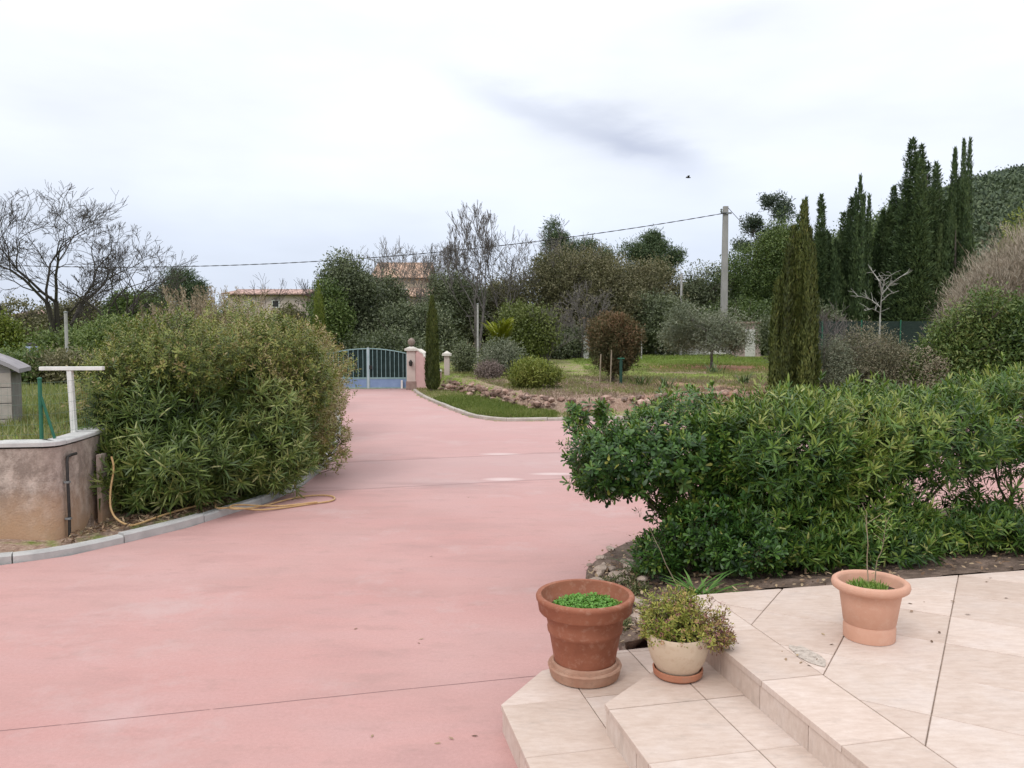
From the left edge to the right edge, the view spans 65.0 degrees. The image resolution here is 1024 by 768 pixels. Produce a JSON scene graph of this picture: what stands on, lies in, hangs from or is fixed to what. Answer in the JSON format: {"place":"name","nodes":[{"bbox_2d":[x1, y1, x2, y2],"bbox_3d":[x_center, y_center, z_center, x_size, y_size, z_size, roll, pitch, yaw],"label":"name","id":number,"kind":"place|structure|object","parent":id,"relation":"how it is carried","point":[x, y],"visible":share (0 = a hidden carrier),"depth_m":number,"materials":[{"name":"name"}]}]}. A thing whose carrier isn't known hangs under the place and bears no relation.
{"place":"outdoors","nodes":[
{"label":"outdoors","id":0,"kind":"place"},
{"bbox_2d":[0,389,1023,767],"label":"driveway","id":1,"kind":"structure","parent":0,"point":[386,599],"depth_m":6.03,"materials":[{"name":"pink concrete"}]},
{"bbox_2d":[109,456,335,525],"bbox_3d":[-3.283,1.126,9.412,2.690,0.778,0.522,-3,5,-43],"label":"garden hose","id":2,"kind":"object","parent":1,"relation":"on","point":[242,508],"visible":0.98,"depth_m":9.41,"materials":[{"name":"rubber"}]},
{"bbox_2d":[501,648,652,767],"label":"step","id":3,"kind":"object","parent":1,"relation":"on","point":[549,721],"visible":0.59,"depth_m":4.08,"materials":[{"name":"tile"}]},
{"bbox_2d":[536,579,634,688],"bbox_3d":[0.417,1.427,4.597,0.562,0.472,0.562,0,4,0],"label":"flower pot","id":4,"kind":"object","parent":3,"relation":"on","point":[586,618],"visible":1,"depth_m":4.44,"materials":[{"name":"ceramic"}]},
{"bbox_2d":[605,661,826,767],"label":"step","id":5,"kind":"object","parent":1,"relation":"on","point":[712,717],"visible":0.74,"depth_m":3.69,"materials":[{"name":"tile"}]},
{"bbox_2d":[634,583,738,683],"bbox_3d":[0.900,1.294,4.218,0.541,0.486,0.376,2,4,29],"label":"flower pot","id":6,"kind":"object","parent":5,"relation":"on","point":[680,642],"visible":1,"depth_m":4.14,"materials":[{"name":"ceramic"}]},
{"bbox_2d":[660,570,1023,767],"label":"terrace","id":7,"kind":"structure","parent":1,"relation":"on","point":[951,695],"depth_m":3.94,"materials":[{"name":"tile"}]},
{"bbox_2d":[831,504,911,645],"bbox_3d":[1.948,1.015,4.362,0.400,0.731,0.400,0,4,0],"label":"flower pot","id":8,"kind":"object","parent":7,"relation":"on","point":[871,600],"visible":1,"depth_m":4.28,"materials":[{"name":"ceramic"}]},
{"bbox_2d":[0,343,1023,563],"bbox_3d":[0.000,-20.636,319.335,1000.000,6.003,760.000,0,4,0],"label":"ground","id":9,"kind":"structure","parent":0,"point":[17,545],"depth_m":21.41,"materials":[{"name":"soil"}]},
{"bbox_2d":[0,353,30,424],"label":"block hut","id":10,"kind":"object","parent":9,"relation":"on","point":[7,365],"visible":0.79,"depth_m":9.62,"materials":[{"name":"concrete"}]},
{"bbox_2d":[0,307,31,354],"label":"bush","id":11,"kind":"object","parent":9,"relation":"on","point":[10,331],"visible":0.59,"depth_m":25.79,"materials":[{"name":"green plant"}]},
{"bbox_2d":[0,291,48,347],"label":"tree","id":12,"kind":"object","parent":9,"relation":"on","point":[21,315],"visible":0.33,"depth_m":37.81,"materials":[{"name":"green plant"}]},
{"bbox_2d":[0,341,62,385],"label":"bush","id":13,"kind":"object","parent":9,"relation":"on","point":[20,354],"visible":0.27,"depth_m":16.68,"materials":[{"name":"green plant"}]},
{"bbox_2d":[17,318,89,353],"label":"bush","id":14,"kind":"object","parent":9,"relation":"on","point":[49,337],"visible":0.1,"depth_m":24.33,"materials":[{"name":"green plant"}]},
{"bbox_2d":[0,380,107,439],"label":"grass","id":15,"kind":"structure","parent":9,"relation":"on","point":[51,390],"depth_m":10.46,"materials":[{"name":"plant"}]},
{"bbox_2d":[23,294,104,333],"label":"tree","id":16,"kind":"object","parent":9,"relation":"on","point":[71,305],"visible":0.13,"depth_m":41.99,"materials":[{"name":"green plant"}]},
{"bbox_2d":[21,342,120,384],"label":"bush","id":17,"kind":"object","parent":9,"relation":"on","point":[60,355],"visible":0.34,"depth_m":16.83,"materials":[{"name":"green plant"}]},
{"bbox_2d":[0,180,174,333],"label":"bare tree","id":18,"kind":"object","parent":9,"relation":"on","point":[55,319],"visible":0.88,"depth_m":30.94,"materials":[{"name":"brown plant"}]},
{"bbox_2d":[0,401,178,539],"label":"retaining wall","id":19,"kind":"structure","parent":9,"relation":"on","point":[33,497],"depth_m":7.94,"materials":[{"name":"concrete"}]},
{"bbox_2d":[0,373,131,438],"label":"chain link fence","id":20,"kind":"object","parent":19,"relation":"on","point":[42,404],"visible":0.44,"depth_m":8.07,"materials":[{"name":"green metal"}]},
{"bbox_2d":[39,366,104,431],"bbox_3d":[-4.767,0.201,8.729,0.660,0.781,0.070,0,4,-4],"label":"tee post","id":21,"kind":"object","parent":19,"relation":"on","point":[71,393],"visible":0.81,"depth_m":8.70,"materials":[{"name":"metal"}]},
{"bbox_2d":[0,240,207,331],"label":"bare tree","id":22,"kind":"object","parent":9,"relation":"on","point":[120,263],"visible":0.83,"depth_m":30.44,"materials":[{"name":"grey plant"}]},
{"bbox_2d":[62,307,157,365],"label":"bush","id":23,"kind":"object","parent":9,"relation":"on","point":[98,330],"visible":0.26,"depth_m":23.35,"materials":[{"name":"green plant"}]},
{"bbox_2d":[97,286,188,340],"bbox_3d":[-18.252,-2.865,39.862,4.572,4.179,3.922,0,4,0],"label":"tree","id":24,"kind":"object","parent":9,"relation":"on","point":[121,301],"visible":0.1,"depth_m":38.88,"materials":[{"name":"green plant"}]},
{"bbox_2d":[57,492,245,543],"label":"leaf litter","id":25,"kind":"object","parent":9,"relation":"on","point":[116,526],"visible":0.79,"depth_m":8.69,"materials":[{"name":"plant"}]},
{"bbox_2d":[59,299,246,436],"bbox_3d":[-4.285,0.183,9.984,2.064,2.524,2.253,0,4,0],"label":"privet shrub","id":26,"kind":"object","parent":9,"relation":"on","point":[155,360],"visible":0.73,"depth_m":9.46,"materials":[{"name":"green plant"}]},
{"bbox_2d":[0,411,340,564],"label":"kerb","id":27,"kind":"structure","parent":9,"relation":"on","point":[122,537],"depth_m":8.22,"materials":[{"name":"concrete"}]},
{"bbox_2d":[77,340,266,517],"bbox_3d":[-4.020,0.509,9.583,2.194,2.127,2.480,0,4,0],"label":"oleander shrub","id":28,"kind":"object","parent":9,"relation":"on","point":[174,460],"visible":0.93,"depth_m":9.06,"materials":[{"name":"green plant"}]},
{"bbox_2d":[152,265,216,328],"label":"pine","id":29,"kind":"object","parent":9,"relation":"on","point":[187,284],"visible":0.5,"depth_m":47.17,"materials":[{"name":"green plant"}]},
{"bbox_2d":[158,284,280,378],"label":"shrub","id":30,"kind":"object","parent":9,"relation":"on","point":[198,305],"visible":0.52,"depth_m":13.40,"materials":[{"name":"plant"}]},
{"bbox_2d":[191,356,324,499],"bbox_3d":[-3.297,0.579,10.665,2.087,1.967,1.973,4,5,45],"label":"oleander shrub","id":31,"kind":"object","parent":9,"relation":"on","point":[285,450],"visible":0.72,"depth_m":10.13,"materials":[{"name":"green plant"}]},
{"bbox_2d":[168,292,353,474],"bbox_3d":[-3.817,-0.013,12.588,2.980,2.860,2.800,0,4,0],"label":"privet shrub","id":32,"kind":"object","parent":9,"relation":"on","point":[327,442],"visible":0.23,"depth_m":12.15,"materials":[{"name":"green plant"}]},
{"bbox_2d":[167,296,361,426],"bbox_3d":[-4.900,-0.316,15.940,3.510,2.791,4.770,3,4,37],"label":"privet shrub","id":33,"kind":"object","parent":9,"relation":"on","point":[343,366],"visible":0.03,"depth_m":16.60,"materials":[{"name":"green plant"}]},
{"bbox_2d":[222,289,314,320],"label":"house","id":34,"kind":"structure","parent":9,"relation":"on","point":[291,299],"depth_m":53.78,"materials":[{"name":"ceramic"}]},
{"bbox_2d":[195,299,344,431],"bbox_3d":[-3.295,0.100,11.041,1.990,2.559,2.086,0,4,0],"label":"privet shrub","id":35,"kind":"object","parent":9,"relation":"on","point":[296,365],"visible":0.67,"depth_m":10.72,"materials":[{"name":"green plant"}]},
{"bbox_2d":[301,274,360,354],"bbox_3d":[-8.786,-2.953,38.896,3.334,4.744,3.070,0,4,0],"label":"tree","id":36,"kind":"object","parent":9,"relation":"on","point":[338,317],"visible":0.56,"depth_m":38.34,"materials":[{"name":"green plant"}]},
{"bbox_2d":[306,246,393,349],"bbox_3d":[-8.467,-3.876,40.935,4.762,6.294,4.895,0,4,0],"label":"holm oak","id":37,"kind":"object","parent":9,"relation":"on","point":[363,286],"visible":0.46,"depth_m":39.87,"materials":[{"name":"green plant"}]},
{"bbox_2d":[339,316,449,362],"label":"bush","id":38,"kind":"object","parent":9,"relation":"on","point":[389,340],"visible":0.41,"depth_m":36.71,"materials":[{"name":"green plant"}]},
{"bbox_2d":[377,268,412,314],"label":"holm oak","id":39,"kind":"object","parent":9,"relation":"on","point":[394,293],"visible":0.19,"depth_m":43.34,"materials":[{"name":"green plant"}]},
{"bbox_2d":[404,338,417,389],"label":"gate pillar","id":40,"kind":"structure","parent":9,"relation":"on","point":[411,349],"depth_m":30.26,"materials":[{"name":"concrete"}]},
{"bbox_2d":[327,347,406,388],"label":"driveway gate","id":41,"kind":"structure","parent":40,"relation":"attached to","point":[380,368],"depth_m":30.59,"materials":[{"name":"metal"}]},
{"bbox_2d":[367,240,460,306],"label":"bare tree","id":42,"kind":"object","parent":9,"relation":"on","point":[380,263],"visible":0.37,"depth_m":52.54,"materials":[{"name":"grey plant"}]},
{"bbox_2d":[370,293,467,360],"bbox_3d":[-4.431,-2.526,40.023,5.358,4.076,4.256,2,4,32],"label":"holm oak","id":43,"kind":"object","parent":9,"relation":"on","point":[408,315],"visible":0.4,"depth_m":39.15,"materials":[{"name":"green plant"}]},
{"bbox_2d":[424,295,441,390],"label":"cypress","id":44,"kind":"object","parent":9,"relation":"on","point":[432,374],"visible":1,"depth_m":28.27,"materials":[{"name":"green plant"}]},
{"bbox_2d":[377,237,488,317],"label":"bare tree","id":45,"kind":"object","parent":9,"relation":"on","point":[414,282],"visible":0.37,"depth_m":47.93,"materials":[{"name":"grey plant"}]},
{"bbox_2d":[416,264,497,348],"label":"holm oak","id":46,"kind":"object","parent":9,"relation":"on","point":[444,293],"visible":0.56,"depth_m":45.73,"materials":[{"name":"green plant"}]},
{"bbox_2d":[447,337,479,372],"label":"bush","id":47,"kind":"object","parent":9,"relation":"on","point":[463,355],"visible":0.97,"depth_m":31.22,"materials":[{"name":"green plant"}]},
{"bbox_2d":[436,203,497,353],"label":"bare tree","id":48,"kind":"object","parent":9,"relation":"on","point":[455,251],"visible":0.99,"depth_m":43.37,"materials":[{"name":"grey plant"}]},
{"bbox_2d":[439,380,543,407],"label":"dry stone wall","id":49,"kind":"structure","parent":9,"relation":"on","point":[471,388],"depth_m":24.45,"materials":[{"name":"stone"}]},
{"bbox_2d":[433,394,557,417],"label":"grass","id":50,"kind":"structure","parent":9,"relation":"on","point":[456,401],"depth_m":21.45,"materials":[{"name":"plant"}]},
{"bbox_2d":[456,228,539,325],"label":"bare tree","id":51,"kind":"object","parent":9,"relation":"on","point":[516,260],"visible":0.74,"depth_m":45.13,"materials":[{"name":"grey plant"}]},
{"bbox_2d":[469,333,528,375],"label":"olive shrub","id":52,"kind":"object","parent":9,"relation":"on","point":[503,355],"visible":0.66,"depth_m":29.62,"materials":[{"name":"grey plant"}]},
{"bbox_2d":[460,261,537,349],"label":"tree","id":53,"kind":"object","parent":9,"relation":"on","point":[496,284],"visible":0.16,"depth_m":47.39,"materials":[{"name":"green plant"}]},
{"bbox_2d":[480,297,565,358],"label":"bush","id":54,"kind":"object","parent":9,"relation":"on","point":[526,330],"visible":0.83,"depth_m":36.67,"materials":[{"name":"green plant"}]},
{"bbox_2d":[501,352,565,389],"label":"broom shrub","id":55,"kind":"object","parent":9,"relation":"on","point":[529,372],"visible":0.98,"depth_m":24.26,"materials":[{"name":"green plant"}]},
{"bbox_2d":[470,222,601,308],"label":"bare tree","id":56,"kind":"object","parent":9,"relation":"on","point":[556,244],"visible":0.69,"depth_m":45.10,"materials":[{"name":"grey plant"}]},
{"bbox_2d":[529,214,587,276],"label":"pine","id":57,"kind":"object","parent":9,"relation":"on","point":[551,228],"visible":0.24,"depth_m":54.07,"materials":[{"name":"green plant"}]},
{"bbox_2d":[545,319,593,359],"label":"bush","id":58,"kind":"object","parent":9,"relation":"on","point":[560,352],"visible":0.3,"depth_m":40.68,"materials":[{"name":"green plant"}]},
{"bbox_2d":[501,232,642,330],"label":"tree","id":59,"kind":"object","parent":9,"relation":"on","point":[593,270],"visible":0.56,"depth_m":44.78,"materials":[{"name":"green plant"}]},
{"bbox_2d":[553,280,615,357],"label":"bare tree","id":60,"kind":"object","parent":9,"relation":"on","point":[570,314],"visible":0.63,"depth_m":40.62,"materials":[{"name":"grey plant"}]},
{"bbox_2d":[583,307,646,381],"bbox_3d":[3.444,-1.281,26.874,2.232,2.649,2.034,0,4,0],"label":"thuja","id":61,"kind":"object","parent":9,"relation":"on","point":[617,335],"visible":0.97,"depth_m":26.50,"materials":[{"name":"brown plant"}]},
{"bbox_2d":[578,271,653,330],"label":"tree","id":62,"kind":"object","parent":9,"relation":"on","point":[624,302],"visible":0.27,"depth_m":44.12,"materials":[{"name":"green plant"}]},
{"bbox_2d":[613,224,688,284],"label":"pine","id":63,"kind":"object","parent":9,"relation":"on","point":[651,241],"visible":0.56,"depth_m":55.77,"materials":[{"name":"green plant"}]},
{"bbox_2d":[539,389,767,411],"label":"dry stone wall","id":64,"kind":"structure","parent":9,"relation":"on","point":[550,400],"depth_m":21.55,"materials":[{"name":"stone"}]},
{"bbox_2d":[606,247,702,311],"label":"tree","id":65,"kind":"object","parent":9,"relation":"on","point":[651,277],"visible":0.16,"depth_m":47.24,"materials":[{"name":"green plant"}]},
{"bbox_2d":[440,367,871,399],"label":"grass","id":66,"kind":"structure","parent":9,"relation":"on","point":[667,370],"depth_m":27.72,"materials":[{"name":"plant"}]},
{"bbox_2d":[621,287,700,355],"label":"tree","id":67,"kind":"object","parent":9,"relation":"on","point":[658,309],"visible":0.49,"depth_m":43.37,"materials":[{"name":"green plant"}]},
{"bbox_2d":[570,352,769,368],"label":"grass","id":68,"kind":"structure","parent":9,"relation":"on","point":[721,360],"depth_m":37.60,"materials":[{"name":"plant"}]},
{"bbox_2d":[667,258,739,314],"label":"tree","id":69,"kind":"object","parent":9,"relation":"on","point":[697,286],"visible":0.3,"depth_m":48.98,"materials":[{"name":"green plant"}]},
{"bbox_2d":[654,297,768,367],"bbox_3d":[8.351,-2.067,33.515,4.610,3.060,3.643,0,4,0],"label":"olive tree","id":70,"kind":"object","parent":9,"relation":"on","point":[728,334],"visible":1,"depth_m":32.99,"materials":[{"name":"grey plant"}]},
{"bbox_2d":[413,389,1022,420],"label":"kerb","id":71,"kind":"structure","parent":9,"relation":"on","point":[458,410],"depth_m":19.75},
{"bbox_2d":[720,206,731,320],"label":"utility pole","id":72,"kind":"object","parent":9,"relation":"on","point":[724,283],"visible":0.73,"depth_m":44.56,"materials":[{"name":"concrete"}]},
{"bbox_2d":[696,291,773,354],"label":"bush","id":73,"kind":"object","parent":9,"relation":"on","point":[759,305],"visible":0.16,"depth_m":45.13,"materials":[{"name":"green plant"}]},
{"bbox_2d":[704,234,783,316],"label":"tree","id":74,"kind":"object","parent":9,"relation":"on","point":[737,283],"visible":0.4,"depth_m":49.03,"materials":[{"name":"green plant"}]},
{"bbox_2d":[729,190,797,254],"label":"eucalyptus","id":75,"kind":"object","parent":9,"relation":"on","point":[753,224],"visible":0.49,"depth_m":54.12,"materials":[{"name":"green plant"}]},
{"bbox_2d":[739,202,795,308],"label":"tree","id":76,"kind":"object","parent":9,"relation":"on","point":[776,233],"visible":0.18,"depth_m":48.87,"materials":[{"name":"green plant"}]},
{"bbox_2d":[765,197,822,391],"bbox_3d":[7.545,-2.074,21.445,1.454,5.728,1.236,1,4,18],"label":"cypress","id":77,"kind":"object","parent":9,"relation":"on","point":[793,347],"visible":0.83,"depth_m":21.25,"materials":[{"name":"green plant"}]},
{"bbox_2d":[749,295,853,359],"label":"bush","id":78,"kind":"object","parent":9,"relation":"on","point":[763,342],"visible":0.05,"depth_m":39.72,"materials":[{"name":"green plant"}]},
{"bbox_2d":[586,504,1023,649],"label":"bed soil","id":79,"kind":"structure","parent":9,"relation":"on","point":[988,561],"depth_m":5.97,"materials":[{"name":"soil"}]},
{"bbox_2d":[556,379,774,553],"bbox_3d":[1.310,0.729,6.862,1.918,1.540,1.693,0,4,0],"label":"pittosporum shrub","id":80,"kind":"object","parent":79,"relation":"on","point":[610,470],"visible":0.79,"depth_m":6.46,"materials":[{"name":"green plant"}]},
{"bbox_2d":[660,569,745,594],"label":"strap plant","id":81,"kind":"object","parent":79,"relation":"on","point":[698,590],"visible":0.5,"depth_m":5.61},
{"bbox_2d":[627,488,796,582],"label":"pittosporum shrub","id":82,"kind":"object","parent":79,"relation":"on","point":[720,548],"visible":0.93,"depth_m":6.15,"materials":[{"name":"green plant"}]},
{"bbox_2d":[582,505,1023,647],"bbox_3d":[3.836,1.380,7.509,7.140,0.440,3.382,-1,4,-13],"label":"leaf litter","id":83,"kind":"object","parent":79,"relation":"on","point":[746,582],"visible":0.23,"depth_m":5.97,"materials":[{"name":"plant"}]},
{"bbox_2d":[679,371,960,574],"bbox_3d":[2.390,0.713,6.650,2.017,1.656,1.989,0,4,0],"label":"oleander shrub","id":84,"kind":"object","parent":79,"relation":"on","point":[809,501],"visible":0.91,"depth_m":6.11,"materials":[{"name":"green plant"}]},
{"bbox_2d":[808,369,1023,557],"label":"oleander shrub","id":85,"kind":"object","parent":79,"relation":"on","point":[987,526],"visible":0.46,"depth_m":6.44,"materials":[{"name":"green plant"}]},
{"bbox_2d":[915,351,1023,521],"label":"oleander shrub","id":86,"kind":"object","parent":79,"relation":"on","point":[1008,385],"visible":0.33,"depth_m":7.29,"materials":[{"name":"green plant"}]},
{"bbox_2d":[758,301,877,398],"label":"bare shrub","id":87,"kind":"object","parent":9,"relation":"on","point":[834,328],"visible":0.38,"depth_m":22.17,"materials":[{"name":"grey plant"}]},
{"bbox_2d":[813,193,829,310],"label":"cypress","id":88,"kind":"object","parent":9,"relation":"on","point":[820,240],"visible":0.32,"depth_m":40.95,"materials":[{"name":"green plant"}]},
{"bbox_2d":[825,230,849,320],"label":"cypress","id":89,"kind":"object","parent":9,"relation":"on","point":[837,284],"visible":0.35,"depth_m":40.94,"materials":[{"name":"green plant"}]},
{"bbox_2d":[817,332,863,395],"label":"grey shrub","id":90,"kind":"object","parent":9,"relation":"on","point":[836,369],"visible":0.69,"depth_m":21.75,"materials":[{"name":"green plant"}]},
{"bbox_2d":[831,196,855,305],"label":"cypress","id":91,"kind":"object","parent":9,"relation":"on","point":[845,243],"visible":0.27,"depth_m":41.97,"materials":[{"name":"green plant"}]},
{"bbox_2d":[846,173,873,320],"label":"cypress","id":92,"kind":"object","parent":9,"relation":"on","point":[859,279],"visible":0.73,"depth_m":40.45,"materials":[{"name":"green plant"}]},
{"bbox_2d":[822,316,922,391],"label":"grey shrub","id":93,"kind":"object","parent":9,"relation":"on","point":[890,352],"visible":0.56,"depth_m":21.80,"materials":[{"name":"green plant"}]},
{"bbox_2d":[817,320,938,368],"bbox_3d":[14.300,-1.556,32.939,6.460,2.129,0.085,0,4,0],"label":"netting fence","id":94,"kind":"object","parent":9,"relation":"on","point":[909,329],"visible":0.16,"depth_m":32.92,"materials":[{"name":"green metal"}]},
{"bbox_2d":[866,207,894,320],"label":"cypress","id":95,"kind":"object","parent":9,"relation":"on","point":[878,253],"visible":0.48,"depth_m":42.06,"materials":[{"name":"green plant"}]},
{"bbox_2d":[873,136,945,320],"bbox_3d":[19.753,-6.709,39.920,3.691,11.162,4.095,0,4,0],"label":"cypress","id":96,"kind":"object","parent":9,"relation":"on","point":[913,243],"visible":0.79,"depth_m":39.36,"materials":[{"name":"green plant"}]},
{"bbox_2d":[879,343,951,400],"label":"bush","id":97,"kind":"object","parent":9,"relation":"on","point":[927,367],"visible":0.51,"depth_m":20.88,"materials":[{"name":"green plant"}]},
{"bbox_2d":[909,142,946,262],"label":"cypress","id":98,"kind":"object","parent":9,"relation":"on","point":[935,203],"visible":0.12,"depth_m":40.83,"materials":[{"name":"green plant"}]},
{"bbox_2d":[943,145,960,238],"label":"cypress","id":99,"kind":"object","parent":9,"relation":"on","point":[954,182],"visible":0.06,"depth_m":40.76,"materials":[{"name":"green plant"}]},
{"bbox_2d":[931,204,977,316],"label":"cypress","id":100,"kind":"object","parent":9,"relation":"on","point":[948,259],"visible":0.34,"depth_m":40.07,"materials":[{"name":"green plant"}]},
{"bbox_2d":[893,274,1023,411],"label":"green shrub","id":101,"kind":"object","parent":9,"relation":"on","point":[956,338],"visible":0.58,"depth_m":20.94,"materials":[{"name":"green plant"}]},
{"bbox_2d":[956,136,974,260],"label":"cypress","id":102,"kind":"object","parent":9,"relation":"on","point":[965,204],"visible":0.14,"depth_m":40.28,"materials":[{"name":"green plant"}]},
{"bbox_2d":[912,217,1023,338],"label":"tamarisk","id":103,"kind":"object","parent":9,"relation":"on","point":[1002,265],"visible":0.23,"depth_m":26.42,"materials":[{"name":"plant"}]},
{"bbox_2d":[969,303,1023,409],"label":"green shrub","id":104,"kind":"object","parent":9,"relation":"on","point":[1018,334],"visible":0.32,"depth_m":20.58,"materials":[{"name":"green plant"}]},
{"bbox_2d":[0,0,1023,314],"label":"sky","id":105,"kind":"structure","parent":0,"point":[232,132],"materials":[{"name":"white"}]},
{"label":"hill","id":106,"kind":"structure","parent":0,"visible":0},
{"bbox_2d":[831,163,1023,273],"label":"hill forest","id":107,"kind":"object","parent":106,"relation":"on","point":[995,194],"visible":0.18,"depth_m":189.69,"materials":[{"name":"green plant"}]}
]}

